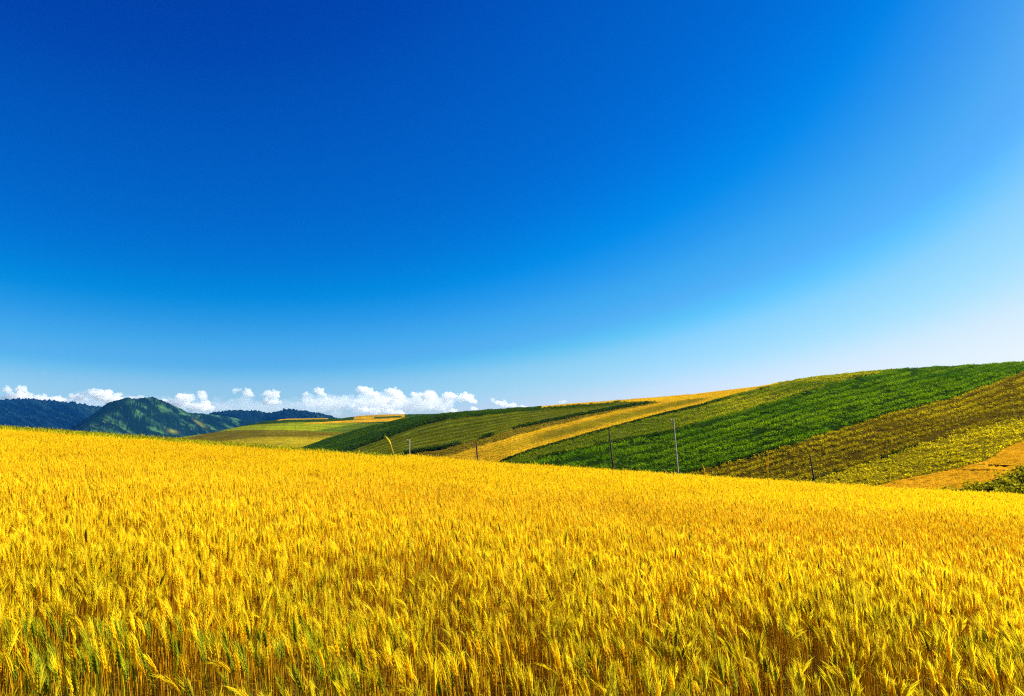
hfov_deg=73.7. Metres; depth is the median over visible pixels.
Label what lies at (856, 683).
wheat stalk
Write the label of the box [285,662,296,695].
wheat stalk
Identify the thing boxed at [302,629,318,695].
wheat stalk
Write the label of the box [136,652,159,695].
wheat stalk
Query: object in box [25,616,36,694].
wheat stalk
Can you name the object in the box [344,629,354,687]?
wheat stalk
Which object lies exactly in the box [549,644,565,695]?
wheat stalk
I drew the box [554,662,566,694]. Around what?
wheat stalk
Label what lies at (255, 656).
wheat stalk
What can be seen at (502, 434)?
dry crop
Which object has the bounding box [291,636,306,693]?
wheat stalk
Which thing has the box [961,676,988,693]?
wheat stalk
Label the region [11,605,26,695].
wheat stalk
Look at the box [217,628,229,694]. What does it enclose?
wheat stalk
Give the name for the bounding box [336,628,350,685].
wheat stalk
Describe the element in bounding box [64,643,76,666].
wheat stalk
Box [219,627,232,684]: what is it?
wheat stalk
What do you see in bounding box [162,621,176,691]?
wheat stalk
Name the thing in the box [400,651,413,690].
wheat stalk
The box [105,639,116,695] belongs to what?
wheat stalk
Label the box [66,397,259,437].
mountain
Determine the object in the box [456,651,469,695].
wheat stalk
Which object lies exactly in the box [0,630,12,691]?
wheat stalk
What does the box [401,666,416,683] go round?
wheat stalk
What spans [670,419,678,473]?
utility pole
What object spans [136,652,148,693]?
wheat stalk
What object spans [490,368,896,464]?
yellow green crop
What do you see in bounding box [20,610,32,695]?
wheat stalk
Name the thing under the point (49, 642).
wheat stalk
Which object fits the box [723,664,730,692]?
wheat stalk
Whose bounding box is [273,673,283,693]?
wheat stalk
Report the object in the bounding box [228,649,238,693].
wheat stalk
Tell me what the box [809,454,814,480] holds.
utility pole
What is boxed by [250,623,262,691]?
wheat stalk
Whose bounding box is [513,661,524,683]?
wheat stalk
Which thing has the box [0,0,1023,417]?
sky
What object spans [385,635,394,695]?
wheat stalk
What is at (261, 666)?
wheat stalk
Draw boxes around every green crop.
[301,399,625,450]
[347,401,650,455]
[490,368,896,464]
[515,361,1023,475]
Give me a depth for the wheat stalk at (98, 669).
2.82 m
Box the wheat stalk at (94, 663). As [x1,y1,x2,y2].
[84,646,99,695]
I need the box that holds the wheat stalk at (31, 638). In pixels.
[25,632,33,695]
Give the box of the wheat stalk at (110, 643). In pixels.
[104,635,115,672]
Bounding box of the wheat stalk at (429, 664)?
[421,653,435,695]
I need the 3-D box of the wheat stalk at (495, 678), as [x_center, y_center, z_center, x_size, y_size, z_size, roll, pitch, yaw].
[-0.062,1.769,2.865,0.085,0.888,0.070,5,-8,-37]
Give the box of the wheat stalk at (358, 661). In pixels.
[351,656,377,695]
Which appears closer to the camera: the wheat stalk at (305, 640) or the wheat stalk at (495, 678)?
the wheat stalk at (495, 678)
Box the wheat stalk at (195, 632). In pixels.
[191,620,199,695]
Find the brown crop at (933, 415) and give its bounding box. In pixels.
[689,371,1023,491]
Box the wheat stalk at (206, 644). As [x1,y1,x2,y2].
[203,635,209,695]
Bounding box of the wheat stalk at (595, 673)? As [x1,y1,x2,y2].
[588,655,598,695]
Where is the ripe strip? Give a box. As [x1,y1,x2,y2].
[438,380,789,462]
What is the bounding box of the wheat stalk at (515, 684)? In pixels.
[506,666,517,694]
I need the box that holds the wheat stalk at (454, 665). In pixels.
[444,649,458,694]
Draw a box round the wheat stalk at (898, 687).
[879,676,901,690]
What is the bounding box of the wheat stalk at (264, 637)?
[256,625,269,692]
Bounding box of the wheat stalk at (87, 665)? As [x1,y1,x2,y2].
[77,647,90,695]
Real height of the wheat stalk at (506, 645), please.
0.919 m
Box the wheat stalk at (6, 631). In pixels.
[2,613,13,694]
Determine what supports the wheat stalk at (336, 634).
on the field ground at (498, 675)
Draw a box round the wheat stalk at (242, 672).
[234,656,246,694]
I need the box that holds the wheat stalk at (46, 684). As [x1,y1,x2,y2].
[41,669,51,695]
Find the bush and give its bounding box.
[939,463,1023,494]
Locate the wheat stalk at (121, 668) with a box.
[111,647,123,695]
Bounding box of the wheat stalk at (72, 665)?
[65,653,76,681]
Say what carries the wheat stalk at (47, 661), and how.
on the field ground at (498, 675)
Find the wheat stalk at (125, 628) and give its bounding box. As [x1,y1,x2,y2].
[119,615,134,691]
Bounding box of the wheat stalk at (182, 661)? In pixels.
[172,647,186,695]
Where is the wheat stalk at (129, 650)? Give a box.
[121,632,132,686]
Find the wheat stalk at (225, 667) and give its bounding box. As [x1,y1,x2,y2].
[206,659,234,694]
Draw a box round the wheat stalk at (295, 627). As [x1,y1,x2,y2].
[287,613,299,695]
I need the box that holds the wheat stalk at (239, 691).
[223,685,247,695]
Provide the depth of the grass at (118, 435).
48.03 m
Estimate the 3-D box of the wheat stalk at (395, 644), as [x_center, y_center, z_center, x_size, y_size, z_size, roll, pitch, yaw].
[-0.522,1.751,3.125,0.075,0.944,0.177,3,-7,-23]
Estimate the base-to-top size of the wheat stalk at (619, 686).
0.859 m
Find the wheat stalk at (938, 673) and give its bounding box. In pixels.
[933,660,942,692]
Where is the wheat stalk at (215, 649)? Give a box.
[207,634,220,695]
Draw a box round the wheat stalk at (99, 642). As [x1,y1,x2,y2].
[92,629,105,695]
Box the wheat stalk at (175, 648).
[173,630,177,695]
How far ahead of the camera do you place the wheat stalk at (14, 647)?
3.09 m
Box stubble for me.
[878,445,1023,490]
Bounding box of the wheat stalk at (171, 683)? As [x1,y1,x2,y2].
[150,674,179,695]
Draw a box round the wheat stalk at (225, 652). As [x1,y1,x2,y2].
[216,630,231,695]
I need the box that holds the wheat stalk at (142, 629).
[136,618,145,695]
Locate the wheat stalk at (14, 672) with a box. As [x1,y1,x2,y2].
[5,650,19,695]
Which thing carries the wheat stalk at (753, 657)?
on the field ground at (498, 675)
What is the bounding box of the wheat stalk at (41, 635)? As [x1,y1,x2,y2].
[34,624,49,695]
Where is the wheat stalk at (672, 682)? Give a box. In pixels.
[664,669,674,689]
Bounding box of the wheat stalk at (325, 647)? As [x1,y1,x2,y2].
[316,629,331,695]
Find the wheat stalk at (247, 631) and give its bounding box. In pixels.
[240,621,252,695]
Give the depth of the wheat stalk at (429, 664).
3.07 m
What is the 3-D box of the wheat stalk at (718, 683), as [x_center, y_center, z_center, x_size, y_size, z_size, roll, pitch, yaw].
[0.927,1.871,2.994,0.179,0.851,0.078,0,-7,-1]
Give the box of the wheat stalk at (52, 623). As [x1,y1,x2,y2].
[44,604,60,695]
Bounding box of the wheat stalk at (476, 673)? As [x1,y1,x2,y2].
[468,659,479,695]
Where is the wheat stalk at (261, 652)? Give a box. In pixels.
[257,635,266,694]
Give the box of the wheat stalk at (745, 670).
[736,655,752,695]
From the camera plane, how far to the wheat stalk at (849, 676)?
3.16 m
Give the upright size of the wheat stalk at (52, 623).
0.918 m
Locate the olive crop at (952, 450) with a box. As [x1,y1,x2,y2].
[801,416,1023,486]
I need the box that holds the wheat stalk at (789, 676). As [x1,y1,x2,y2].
[785,667,793,692]
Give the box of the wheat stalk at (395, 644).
[389,626,398,689]
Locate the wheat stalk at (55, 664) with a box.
[50,648,58,693]
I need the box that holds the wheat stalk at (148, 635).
[141,617,152,691]
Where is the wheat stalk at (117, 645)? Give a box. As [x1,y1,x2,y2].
[111,630,124,695]
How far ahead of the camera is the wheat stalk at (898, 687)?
3.32 m
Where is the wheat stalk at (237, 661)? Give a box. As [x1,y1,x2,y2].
[228,642,242,690]
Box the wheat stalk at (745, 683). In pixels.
[741,672,749,695]
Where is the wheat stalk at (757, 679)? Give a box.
[746,670,761,694]
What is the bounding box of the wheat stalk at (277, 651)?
[271,637,281,694]
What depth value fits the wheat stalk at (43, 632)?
3.08 m
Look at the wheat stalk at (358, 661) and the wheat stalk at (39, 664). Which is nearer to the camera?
the wheat stalk at (39, 664)
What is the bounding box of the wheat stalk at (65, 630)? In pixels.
[61,613,69,695]
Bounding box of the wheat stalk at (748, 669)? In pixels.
[740,654,754,695]
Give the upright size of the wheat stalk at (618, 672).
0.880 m
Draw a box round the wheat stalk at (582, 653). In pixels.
[576,640,586,694]
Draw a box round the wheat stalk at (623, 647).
[615,640,633,695]
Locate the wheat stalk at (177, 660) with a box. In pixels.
[167,642,182,695]
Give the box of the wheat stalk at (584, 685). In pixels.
[576,671,589,695]
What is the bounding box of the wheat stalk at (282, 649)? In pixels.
[275,632,285,680]
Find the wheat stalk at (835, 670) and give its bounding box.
[819,659,847,695]
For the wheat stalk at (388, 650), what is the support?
on the field ground at (498, 675)
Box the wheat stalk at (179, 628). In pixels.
[170,613,186,690]
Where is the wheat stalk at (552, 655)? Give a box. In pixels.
[544,636,560,693]
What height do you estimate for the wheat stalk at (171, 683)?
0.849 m
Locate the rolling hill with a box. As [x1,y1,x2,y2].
[179,414,427,447]
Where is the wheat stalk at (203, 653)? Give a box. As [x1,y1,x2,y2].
[194,635,208,693]
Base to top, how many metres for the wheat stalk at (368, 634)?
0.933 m
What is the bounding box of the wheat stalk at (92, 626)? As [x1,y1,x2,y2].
[88,615,95,693]
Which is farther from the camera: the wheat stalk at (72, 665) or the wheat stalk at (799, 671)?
the wheat stalk at (799, 671)
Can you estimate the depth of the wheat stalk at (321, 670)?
2.86 m
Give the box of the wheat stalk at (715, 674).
[696,665,722,690]
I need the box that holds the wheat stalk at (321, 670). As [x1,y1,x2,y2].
[310,653,325,695]
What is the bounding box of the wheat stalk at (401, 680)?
[397,672,406,693]
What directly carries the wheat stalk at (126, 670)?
on the field ground at (498, 675)
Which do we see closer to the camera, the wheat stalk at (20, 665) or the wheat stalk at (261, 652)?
the wheat stalk at (20, 665)
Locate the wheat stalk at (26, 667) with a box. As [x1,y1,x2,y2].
[15,651,31,695]
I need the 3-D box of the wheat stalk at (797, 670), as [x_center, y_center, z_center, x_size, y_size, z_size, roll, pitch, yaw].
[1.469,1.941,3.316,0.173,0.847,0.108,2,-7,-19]
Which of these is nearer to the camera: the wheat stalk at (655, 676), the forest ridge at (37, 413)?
the wheat stalk at (655, 676)
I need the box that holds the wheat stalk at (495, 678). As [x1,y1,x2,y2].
[485,661,498,689]
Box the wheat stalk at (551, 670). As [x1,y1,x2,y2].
[534,662,562,692]
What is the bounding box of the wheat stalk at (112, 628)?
[106,616,119,695]
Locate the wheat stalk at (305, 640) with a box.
[298,623,311,682]
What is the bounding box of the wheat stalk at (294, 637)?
[289,627,299,690]
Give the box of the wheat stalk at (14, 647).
[7,627,16,687]
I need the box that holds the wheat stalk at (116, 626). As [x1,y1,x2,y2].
[110,615,125,695]
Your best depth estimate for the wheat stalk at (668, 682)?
3.17 m
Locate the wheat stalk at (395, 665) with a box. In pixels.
[386,648,399,695]
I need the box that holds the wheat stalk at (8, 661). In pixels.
[0,653,13,695]
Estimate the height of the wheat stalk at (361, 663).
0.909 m
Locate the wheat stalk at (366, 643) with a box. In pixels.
[361,625,373,693]
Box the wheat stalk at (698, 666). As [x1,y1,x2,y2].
[689,651,707,695]
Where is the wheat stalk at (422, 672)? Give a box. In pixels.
[413,656,426,693]
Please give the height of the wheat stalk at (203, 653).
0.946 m
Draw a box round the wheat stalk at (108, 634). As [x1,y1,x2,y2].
[103,622,111,695]
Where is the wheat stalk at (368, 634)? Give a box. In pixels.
[359,615,375,695]
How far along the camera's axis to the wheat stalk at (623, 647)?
3.32 m
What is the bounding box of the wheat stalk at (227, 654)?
[219,637,233,695]
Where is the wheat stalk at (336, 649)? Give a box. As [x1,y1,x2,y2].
[327,632,342,687]
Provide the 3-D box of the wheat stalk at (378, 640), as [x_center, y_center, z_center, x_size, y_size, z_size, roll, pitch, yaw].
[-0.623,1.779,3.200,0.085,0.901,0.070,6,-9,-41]
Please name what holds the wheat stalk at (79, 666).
on the field ground at (498, 675)
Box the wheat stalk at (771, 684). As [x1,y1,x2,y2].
[765,667,774,695]
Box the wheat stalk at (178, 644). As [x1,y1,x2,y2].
[173,632,183,695]
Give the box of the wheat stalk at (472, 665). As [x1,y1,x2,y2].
[467,652,478,692]
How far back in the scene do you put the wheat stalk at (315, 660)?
3.04 m
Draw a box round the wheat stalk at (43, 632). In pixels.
[36,614,51,695]
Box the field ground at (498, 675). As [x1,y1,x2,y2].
[0,455,1023,695]
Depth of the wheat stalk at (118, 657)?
2.81 m
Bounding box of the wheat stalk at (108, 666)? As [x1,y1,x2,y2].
[98,646,112,695]
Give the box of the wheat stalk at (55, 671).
[49,662,60,693]
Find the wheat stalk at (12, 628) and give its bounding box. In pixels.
[2,616,21,691]
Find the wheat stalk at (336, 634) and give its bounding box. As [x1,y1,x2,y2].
[331,629,344,688]
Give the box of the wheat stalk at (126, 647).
[120,630,129,695]
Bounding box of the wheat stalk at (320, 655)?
[310,642,327,695]
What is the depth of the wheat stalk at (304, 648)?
3.03 m
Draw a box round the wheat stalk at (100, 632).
[93,616,104,694]
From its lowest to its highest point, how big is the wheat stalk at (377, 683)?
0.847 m
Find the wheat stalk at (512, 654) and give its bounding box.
[507,649,519,695]
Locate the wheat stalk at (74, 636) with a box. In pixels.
[69,618,77,695]
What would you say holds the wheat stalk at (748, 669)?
on the field ground at (498, 675)
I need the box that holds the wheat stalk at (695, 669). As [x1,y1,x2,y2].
[688,653,699,694]
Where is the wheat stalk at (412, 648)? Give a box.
[405,630,415,688]
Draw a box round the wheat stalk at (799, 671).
[793,657,805,695]
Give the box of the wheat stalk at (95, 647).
[88,634,96,691]
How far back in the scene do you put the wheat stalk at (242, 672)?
2.88 m
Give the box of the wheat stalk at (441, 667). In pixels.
[433,655,447,695]
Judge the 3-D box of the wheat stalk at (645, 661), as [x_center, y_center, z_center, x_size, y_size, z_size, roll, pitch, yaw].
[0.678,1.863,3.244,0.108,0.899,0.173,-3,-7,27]
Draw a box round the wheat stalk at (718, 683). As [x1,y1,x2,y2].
[708,676,724,689]
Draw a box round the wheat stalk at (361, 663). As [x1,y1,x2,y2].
[354,647,364,692]
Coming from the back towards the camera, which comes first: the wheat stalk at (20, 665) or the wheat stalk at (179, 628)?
the wheat stalk at (179, 628)
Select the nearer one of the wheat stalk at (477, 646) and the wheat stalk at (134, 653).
the wheat stalk at (134, 653)
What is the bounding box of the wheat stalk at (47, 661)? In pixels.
[38,644,51,692]
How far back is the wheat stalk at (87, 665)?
2.88 m
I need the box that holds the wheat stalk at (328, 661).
[323,651,333,695]
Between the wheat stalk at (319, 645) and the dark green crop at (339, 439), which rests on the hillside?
the dark green crop at (339, 439)
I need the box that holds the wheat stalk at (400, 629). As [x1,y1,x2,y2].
[395,621,411,694]
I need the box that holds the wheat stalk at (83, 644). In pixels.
[78,625,89,695]
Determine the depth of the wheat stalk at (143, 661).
2.80 m
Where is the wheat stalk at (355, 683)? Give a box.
[347,670,358,695]
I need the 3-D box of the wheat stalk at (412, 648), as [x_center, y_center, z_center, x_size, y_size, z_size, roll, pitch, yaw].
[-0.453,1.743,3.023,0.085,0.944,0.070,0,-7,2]
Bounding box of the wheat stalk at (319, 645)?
[312,632,324,694]
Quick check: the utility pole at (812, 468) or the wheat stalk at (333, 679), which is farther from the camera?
the utility pole at (812, 468)
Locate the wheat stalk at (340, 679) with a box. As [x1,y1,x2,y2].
[333,657,342,685]
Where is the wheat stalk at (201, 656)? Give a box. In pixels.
[191,619,206,695]
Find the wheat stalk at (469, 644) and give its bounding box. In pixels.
[464,629,478,695]
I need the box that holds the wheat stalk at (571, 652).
[565,639,575,691]
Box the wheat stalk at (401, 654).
[392,650,410,688]
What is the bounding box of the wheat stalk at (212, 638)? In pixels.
[205,630,217,695]
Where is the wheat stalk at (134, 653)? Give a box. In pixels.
[126,633,137,695]
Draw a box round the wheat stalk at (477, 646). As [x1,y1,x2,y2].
[469,633,484,692]
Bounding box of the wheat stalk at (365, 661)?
[357,648,372,694]
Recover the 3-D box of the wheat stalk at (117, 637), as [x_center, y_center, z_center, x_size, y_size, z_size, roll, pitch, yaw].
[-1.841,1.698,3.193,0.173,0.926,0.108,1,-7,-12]
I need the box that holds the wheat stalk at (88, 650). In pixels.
[84,631,96,695]
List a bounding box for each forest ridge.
[0,397,100,430]
[209,408,336,421]
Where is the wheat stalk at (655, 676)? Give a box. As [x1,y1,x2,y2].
[649,662,657,688]
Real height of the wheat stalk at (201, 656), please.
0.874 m
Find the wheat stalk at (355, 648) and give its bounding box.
[345,622,360,691]
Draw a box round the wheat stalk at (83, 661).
[75,641,88,693]
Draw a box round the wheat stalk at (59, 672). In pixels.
[47,651,61,695]
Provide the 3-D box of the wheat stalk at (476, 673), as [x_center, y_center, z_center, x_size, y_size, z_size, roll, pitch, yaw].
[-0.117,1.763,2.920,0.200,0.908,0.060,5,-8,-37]
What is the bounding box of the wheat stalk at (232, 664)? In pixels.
[223,648,237,695]
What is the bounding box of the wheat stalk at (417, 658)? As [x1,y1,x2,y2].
[412,647,425,695]
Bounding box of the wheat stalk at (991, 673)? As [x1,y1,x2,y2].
[982,655,998,695]
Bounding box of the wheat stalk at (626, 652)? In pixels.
[621,639,629,683]
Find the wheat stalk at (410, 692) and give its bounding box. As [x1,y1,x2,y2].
[395,686,413,695]
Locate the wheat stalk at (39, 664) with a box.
[29,647,44,695]
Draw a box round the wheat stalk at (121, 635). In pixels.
[114,617,123,694]
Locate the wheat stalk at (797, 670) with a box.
[790,657,807,695]
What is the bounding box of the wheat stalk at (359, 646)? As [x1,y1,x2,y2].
[351,629,365,694]
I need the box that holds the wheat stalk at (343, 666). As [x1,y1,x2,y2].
[336,652,349,691]
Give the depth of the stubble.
99.75 m
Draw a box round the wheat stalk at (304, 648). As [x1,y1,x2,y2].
[295,630,309,685]
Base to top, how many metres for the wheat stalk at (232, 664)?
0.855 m
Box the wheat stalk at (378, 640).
[372,630,382,675]
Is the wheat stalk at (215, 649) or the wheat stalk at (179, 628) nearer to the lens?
the wheat stalk at (215, 649)
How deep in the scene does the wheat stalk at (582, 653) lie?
3.12 m
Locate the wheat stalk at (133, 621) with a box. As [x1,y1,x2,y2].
[130,609,137,693]
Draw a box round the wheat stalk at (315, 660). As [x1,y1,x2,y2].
[305,632,321,692]
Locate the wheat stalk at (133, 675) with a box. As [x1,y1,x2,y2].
[128,654,135,695]
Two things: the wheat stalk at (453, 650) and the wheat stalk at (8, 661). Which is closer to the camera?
the wheat stalk at (8, 661)
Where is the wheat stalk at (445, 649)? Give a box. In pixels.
[437,641,457,694]
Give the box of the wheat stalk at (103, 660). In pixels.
[93,641,109,695]
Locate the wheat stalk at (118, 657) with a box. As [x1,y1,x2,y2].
[108,641,122,695]
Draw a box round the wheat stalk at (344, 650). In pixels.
[338,638,350,684]
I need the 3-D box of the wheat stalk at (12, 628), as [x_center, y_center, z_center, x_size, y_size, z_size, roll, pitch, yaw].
[-2.257,1.677,3.127,0.108,0.902,0.173,-3,-7,25]
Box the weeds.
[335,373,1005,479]
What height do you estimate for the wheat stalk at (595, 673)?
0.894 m
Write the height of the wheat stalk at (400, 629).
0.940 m
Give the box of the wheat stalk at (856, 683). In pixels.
[847,672,860,695]
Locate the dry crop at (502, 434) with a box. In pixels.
[401,401,656,456]
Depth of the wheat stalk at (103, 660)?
2.77 m
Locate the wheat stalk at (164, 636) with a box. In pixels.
[160,619,167,695]
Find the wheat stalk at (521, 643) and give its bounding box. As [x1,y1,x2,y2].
[516,631,525,695]
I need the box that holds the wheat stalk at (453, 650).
[447,639,462,695]
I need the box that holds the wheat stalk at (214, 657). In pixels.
[204,633,218,692]
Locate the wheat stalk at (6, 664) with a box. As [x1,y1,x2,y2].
[0,643,11,689]
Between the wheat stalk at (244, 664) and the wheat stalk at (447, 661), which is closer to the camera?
the wheat stalk at (244, 664)
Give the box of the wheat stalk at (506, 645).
[498,630,515,695]
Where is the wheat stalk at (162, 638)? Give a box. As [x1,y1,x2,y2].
[153,617,170,695]
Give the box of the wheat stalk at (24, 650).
[16,635,30,663]
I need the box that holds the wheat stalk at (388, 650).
[379,636,395,695]
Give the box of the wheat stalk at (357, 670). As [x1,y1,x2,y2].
[347,659,360,695]
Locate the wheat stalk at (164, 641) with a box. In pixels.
[158,628,169,695]
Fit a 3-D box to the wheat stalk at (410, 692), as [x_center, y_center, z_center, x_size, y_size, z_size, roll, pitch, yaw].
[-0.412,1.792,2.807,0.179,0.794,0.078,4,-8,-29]
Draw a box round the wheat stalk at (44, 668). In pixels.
[35,652,46,675]
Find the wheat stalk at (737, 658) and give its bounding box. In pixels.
[730,641,747,695]
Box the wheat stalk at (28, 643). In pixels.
[19,631,31,688]
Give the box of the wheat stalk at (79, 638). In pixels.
[72,623,85,695]
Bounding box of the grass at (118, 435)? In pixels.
[0,424,415,460]
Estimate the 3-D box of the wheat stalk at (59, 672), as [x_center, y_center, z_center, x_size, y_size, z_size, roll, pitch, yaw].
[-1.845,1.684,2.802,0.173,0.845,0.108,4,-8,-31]
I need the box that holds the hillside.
[322,363,1023,505]
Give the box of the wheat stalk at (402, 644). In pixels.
[395,635,410,695]
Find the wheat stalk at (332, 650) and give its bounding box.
[327,645,343,685]
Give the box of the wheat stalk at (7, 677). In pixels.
[1,648,7,695]
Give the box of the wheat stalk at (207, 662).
[196,638,212,695]
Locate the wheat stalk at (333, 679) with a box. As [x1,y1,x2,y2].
[324,663,338,695]
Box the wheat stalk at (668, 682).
[663,674,671,693]
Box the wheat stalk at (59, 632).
[50,620,66,695]
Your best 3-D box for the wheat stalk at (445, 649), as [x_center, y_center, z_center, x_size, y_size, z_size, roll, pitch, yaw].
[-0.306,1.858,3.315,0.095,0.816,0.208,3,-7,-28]
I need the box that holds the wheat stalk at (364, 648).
[356,628,367,662]
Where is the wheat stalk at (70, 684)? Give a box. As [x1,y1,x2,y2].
[65,663,73,695]
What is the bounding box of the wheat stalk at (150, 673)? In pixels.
[145,659,155,695]
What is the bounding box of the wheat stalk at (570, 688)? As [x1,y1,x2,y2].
[562,676,573,695]
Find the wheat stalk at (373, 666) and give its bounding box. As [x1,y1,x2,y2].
[366,657,379,695]
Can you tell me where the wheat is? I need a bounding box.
[0,426,1023,695]
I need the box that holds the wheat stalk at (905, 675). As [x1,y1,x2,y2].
[901,661,909,690]
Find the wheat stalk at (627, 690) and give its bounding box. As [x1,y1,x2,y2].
[623,678,632,695]
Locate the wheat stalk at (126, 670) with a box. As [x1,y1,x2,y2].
[121,655,131,695]
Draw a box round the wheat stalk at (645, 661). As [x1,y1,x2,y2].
[638,647,652,695]
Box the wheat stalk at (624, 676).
[621,667,627,685]
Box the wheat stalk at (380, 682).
[374,668,382,691]
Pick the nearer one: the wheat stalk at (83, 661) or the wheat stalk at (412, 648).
the wheat stalk at (83, 661)
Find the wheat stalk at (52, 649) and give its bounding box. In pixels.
[45,640,57,683]
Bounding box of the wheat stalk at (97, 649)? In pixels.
[88,615,102,695]
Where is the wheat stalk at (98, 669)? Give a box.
[86,651,99,694]
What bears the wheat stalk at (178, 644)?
on the field ground at (498, 675)
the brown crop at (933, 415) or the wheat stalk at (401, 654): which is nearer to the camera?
the wheat stalk at (401, 654)
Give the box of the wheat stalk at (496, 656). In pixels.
[486,637,503,694]
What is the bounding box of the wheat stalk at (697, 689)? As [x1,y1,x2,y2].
[676,675,702,694]
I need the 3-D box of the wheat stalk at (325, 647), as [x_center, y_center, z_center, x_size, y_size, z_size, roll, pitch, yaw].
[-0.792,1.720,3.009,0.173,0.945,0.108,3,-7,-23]
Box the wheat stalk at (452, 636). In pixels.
[446,621,460,695]
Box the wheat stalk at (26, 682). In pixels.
[23,665,29,695]
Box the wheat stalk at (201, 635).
[196,620,205,695]
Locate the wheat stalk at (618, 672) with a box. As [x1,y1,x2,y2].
[612,659,623,683]
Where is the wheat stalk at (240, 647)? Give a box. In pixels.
[234,638,246,689]
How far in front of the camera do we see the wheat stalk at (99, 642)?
2.99 m
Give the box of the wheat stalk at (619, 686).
[617,676,623,694]
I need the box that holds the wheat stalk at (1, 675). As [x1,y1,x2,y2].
[0,662,4,694]
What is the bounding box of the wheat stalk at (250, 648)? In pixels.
[243,635,256,693]
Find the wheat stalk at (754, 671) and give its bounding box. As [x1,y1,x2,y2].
[747,659,761,695]
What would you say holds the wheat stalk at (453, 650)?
on the field ground at (498, 675)
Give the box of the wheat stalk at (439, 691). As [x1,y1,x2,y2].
[436,682,442,695]
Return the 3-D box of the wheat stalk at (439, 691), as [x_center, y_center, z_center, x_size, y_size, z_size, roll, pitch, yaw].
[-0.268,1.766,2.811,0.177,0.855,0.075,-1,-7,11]
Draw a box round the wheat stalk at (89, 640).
[83,632,95,695]
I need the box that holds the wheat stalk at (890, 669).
[880,656,897,694]
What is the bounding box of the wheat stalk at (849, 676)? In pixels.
[843,662,854,690]
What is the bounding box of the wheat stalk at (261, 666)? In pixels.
[255,654,266,694]
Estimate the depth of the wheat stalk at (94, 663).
2.72 m
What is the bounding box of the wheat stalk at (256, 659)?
[249,646,260,692]
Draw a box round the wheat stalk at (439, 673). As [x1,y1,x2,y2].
[430,656,442,695]
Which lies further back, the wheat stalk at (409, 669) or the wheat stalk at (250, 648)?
the wheat stalk at (250, 648)
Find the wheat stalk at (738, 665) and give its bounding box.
[731,644,745,695]
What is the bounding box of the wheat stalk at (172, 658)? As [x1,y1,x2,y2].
[166,636,173,682]
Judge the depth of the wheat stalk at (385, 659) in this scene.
3.22 m
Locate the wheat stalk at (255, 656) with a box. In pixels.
[249,639,261,695]
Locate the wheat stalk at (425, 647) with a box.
[419,641,434,693]
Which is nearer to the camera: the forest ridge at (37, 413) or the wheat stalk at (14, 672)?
the wheat stalk at (14, 672)
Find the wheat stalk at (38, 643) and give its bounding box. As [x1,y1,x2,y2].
[27,613,43,695]
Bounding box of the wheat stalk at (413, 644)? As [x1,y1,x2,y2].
[397,634,424,695]
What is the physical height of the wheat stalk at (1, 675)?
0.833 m
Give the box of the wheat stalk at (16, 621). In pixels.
[4,616,33,695]
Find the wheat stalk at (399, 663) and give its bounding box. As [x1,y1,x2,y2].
[392,649,404,689]
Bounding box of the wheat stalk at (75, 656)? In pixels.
[62,640,80,695]
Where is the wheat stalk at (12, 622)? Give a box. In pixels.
[1,612,21,694]
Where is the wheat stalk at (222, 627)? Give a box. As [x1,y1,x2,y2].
[214,615,231,692]
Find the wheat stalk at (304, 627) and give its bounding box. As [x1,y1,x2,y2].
[300,615,314,692]
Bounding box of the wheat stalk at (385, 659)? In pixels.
[378,643,392,694]
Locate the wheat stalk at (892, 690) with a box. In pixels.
[888,679,895,695]
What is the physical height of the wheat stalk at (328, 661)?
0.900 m
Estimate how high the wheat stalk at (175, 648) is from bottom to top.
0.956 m
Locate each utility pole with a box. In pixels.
[608,431,613,468]
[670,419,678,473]
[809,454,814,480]
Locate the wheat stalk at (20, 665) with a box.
[11,647,25,695]
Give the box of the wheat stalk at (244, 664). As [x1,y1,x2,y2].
[234,646,249,695]
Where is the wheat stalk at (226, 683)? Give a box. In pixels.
[218,671,229,695]
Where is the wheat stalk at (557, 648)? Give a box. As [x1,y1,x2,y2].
[548,635,565,694]
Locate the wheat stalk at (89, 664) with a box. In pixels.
[84,638,96,686]
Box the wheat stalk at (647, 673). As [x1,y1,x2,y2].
[641,662,653,695]
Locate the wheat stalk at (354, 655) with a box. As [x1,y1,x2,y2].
[345,640,357,695]
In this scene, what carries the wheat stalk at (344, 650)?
on the field ground at (498, 675)
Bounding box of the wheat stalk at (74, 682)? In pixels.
[62,664,78,695]
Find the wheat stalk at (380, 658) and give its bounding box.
[369,648,390,695]
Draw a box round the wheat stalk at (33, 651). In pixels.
[24,637,41,695]
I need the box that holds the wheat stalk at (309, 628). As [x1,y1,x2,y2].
[303,616,317,695]
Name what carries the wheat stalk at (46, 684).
on the field ground at (498, 675)
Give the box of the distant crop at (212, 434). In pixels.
[177,414,430,446]
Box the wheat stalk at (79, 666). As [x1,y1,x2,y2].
[75,654,83,693]
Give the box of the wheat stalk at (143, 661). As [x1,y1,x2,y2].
[134,643,149,695]
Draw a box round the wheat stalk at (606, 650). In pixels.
[602,638,613,687]
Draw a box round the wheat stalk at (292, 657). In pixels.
[286,641,297,693]
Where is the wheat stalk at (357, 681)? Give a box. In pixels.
[351,664,360,695]
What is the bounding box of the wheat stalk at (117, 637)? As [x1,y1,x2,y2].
[109,608,120,695]
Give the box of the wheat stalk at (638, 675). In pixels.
[630,661,642,694]
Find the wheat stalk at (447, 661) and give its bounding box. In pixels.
[441,651,455,694]
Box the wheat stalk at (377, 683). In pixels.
[352,670,381,695]
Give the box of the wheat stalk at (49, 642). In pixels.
[43,631,53,694]
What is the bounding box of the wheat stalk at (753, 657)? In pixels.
[744,640,760,689]

